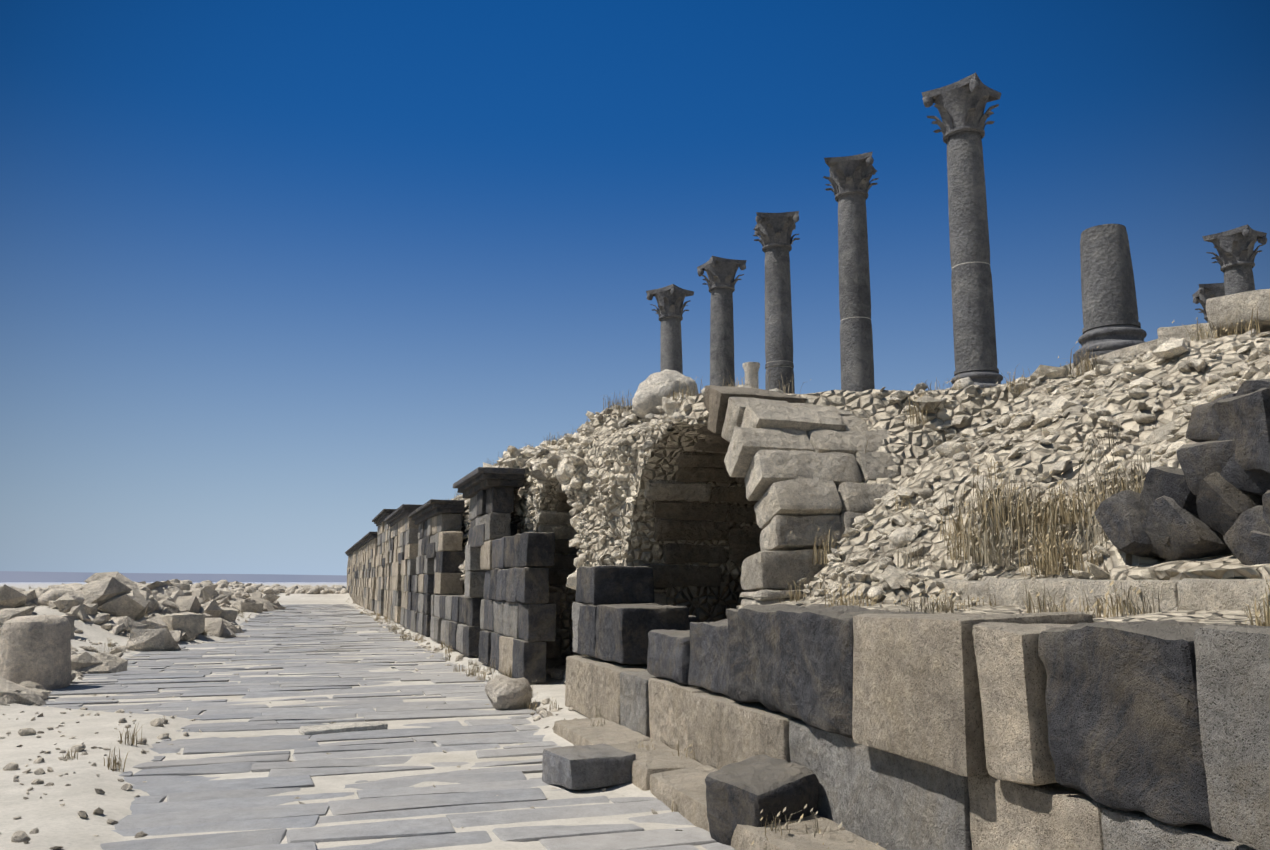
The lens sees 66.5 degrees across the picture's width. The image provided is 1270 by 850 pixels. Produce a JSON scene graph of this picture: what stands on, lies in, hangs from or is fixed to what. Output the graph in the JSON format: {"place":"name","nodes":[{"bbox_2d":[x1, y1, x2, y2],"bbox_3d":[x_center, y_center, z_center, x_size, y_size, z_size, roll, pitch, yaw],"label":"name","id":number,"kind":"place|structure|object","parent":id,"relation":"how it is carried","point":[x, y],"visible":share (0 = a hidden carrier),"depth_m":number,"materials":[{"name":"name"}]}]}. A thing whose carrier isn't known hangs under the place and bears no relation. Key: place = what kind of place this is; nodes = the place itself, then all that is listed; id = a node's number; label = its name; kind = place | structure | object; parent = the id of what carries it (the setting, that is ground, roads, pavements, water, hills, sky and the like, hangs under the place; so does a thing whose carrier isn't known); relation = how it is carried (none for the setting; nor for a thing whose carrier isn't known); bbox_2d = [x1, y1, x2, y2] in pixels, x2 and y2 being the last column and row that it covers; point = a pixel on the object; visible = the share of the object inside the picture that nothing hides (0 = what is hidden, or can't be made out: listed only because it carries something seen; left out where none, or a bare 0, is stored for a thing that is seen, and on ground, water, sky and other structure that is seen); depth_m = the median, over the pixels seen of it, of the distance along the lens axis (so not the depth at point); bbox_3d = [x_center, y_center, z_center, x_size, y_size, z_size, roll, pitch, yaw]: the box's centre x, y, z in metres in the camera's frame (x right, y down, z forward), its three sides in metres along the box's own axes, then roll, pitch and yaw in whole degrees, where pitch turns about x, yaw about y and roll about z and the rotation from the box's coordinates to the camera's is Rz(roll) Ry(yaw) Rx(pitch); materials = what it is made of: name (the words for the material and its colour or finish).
{"place":"outdoors","nodes":[
{"label":"outdoors","id":0,"kind":"place"},
{"bbox_2d":[0,571,346,581],"bbox_3d":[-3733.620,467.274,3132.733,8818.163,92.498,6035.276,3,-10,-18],"label":"sea","id":1,"kind":"structure","parent":0,"point":[16,576],"depth_m":4015.72,"materials":[{"name":"blue liquid"}]},
{"bbox_2d":[0,582,346,588],"bbox_3d":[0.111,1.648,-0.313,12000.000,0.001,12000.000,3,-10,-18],"label":"ground","id":2,"kind":"structure","parent":0,"point":[23,585],"depth_m":1028.49,"materials":[{"name":"beige sand"}]},
{"bbox_2d":[0,586,671,849],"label":"ground","id":3,"kind":"structure","parent":0,"point":[66,826],"depth_m":8.81,"materials":[{"name":"beige sand"}]},
{"bbox_2d":[345,467,555,682],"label":"shop fronts","id":4,"kind":"object","parent":3,"relation":"on","point":[405,561],"visible":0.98,"depth_m":20.22,"materials":[{"name":"stone"}]},
{"bbox_2d":[20,309,1269,848],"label":"dry grass tufts","id":5,"kind":"object","parent":3,"relation":"on","point":[1046,523],"visible":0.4,"depth_m":7.22,"materials":[{"name":"beige plant"}]},
{"bbox_2d":[460,334,1269,679],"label":"terrace","id":6,"kind":"structure","parent":3,"relation":"on","point":[914,444],"depth_m":8.73,"materials":[{"name":"beige stone"}]},
{"bbox_2d":[561,645,581,664],"bbox_3d":[0.454,2.681,16.927,3.684,3.598,15.611,3,-10,-18],"label":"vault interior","id":7,"kind":"object","parent":6,"relation":"on","point":[564,655],"depth_m":16.53,"materials":[{"name":"stone"}]},
{"bbox_2d":[486,385,898,657],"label":"vault arches","id":8,"kind":"structure","parent":6,"relation":"on","point":[796,466],"depth_m":10.00,"materials":[{"name":"stone"}]},
{"bbox_2d":[743,362,759,388],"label":"column","id":9,"kind":"structure","parent":6,"relation":"on","point":[751,369],"depth_m":39.72,"materials":[{"name":"stone"}]},
{"bbox_2d":[451,329,1269,682],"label":"rubble stones","id":10,"kind":"object","parent":6,"relation":"on","point":[892,578],"visible":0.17,"depth_m":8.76,"materials":[{"name":"beige stone"}]},
{"bbox_2d":[646,73,1266,393],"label":"columns","id":11,"kind":"structure","parent":6,"relation":"on","point":[1111,322],"depth_m":17.17,"materials":[{"name":"grey stone"}]},
{"bbox_2d":[992,289,1269,387],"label":"stylobate","id":12,"kind":"object","parent":6,"relation":"on","point":[1239,307],"visible":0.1,"depth_m":8.89,"materials":[{"name":"stone"}]},
{"bbox_2d":[542,379,1269,849],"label":"retaining wall","id":13,"kind":"structure","parent":3,"relation":"on","point":[1070,729],"depth_m":5.33,"materials":[{"name":"stone"}]},
{"bbox_2d":[0,572,682,849],"bbox_3d":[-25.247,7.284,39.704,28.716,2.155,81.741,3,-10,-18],"label":"scattered rocks","id":14,"kind":"object","parent":0,"point":[126,602],"visible":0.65,"depth_m":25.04,"materials":[{"name":"grey stone"}]},
{"bbox_2d":[42,604,734,849],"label":"road paving","id":15,"kind":"structure","parent":0,"point":[197,804],"depth_m":9.03,"materials":[{"name":"grey stone"}]},
{"bbox_2d":[0,0,1269,574],"label":"sky","id":16,"kind":"structure","parent":0,"point":[277,277],"materials":[{"name":"blue"}]}
]}

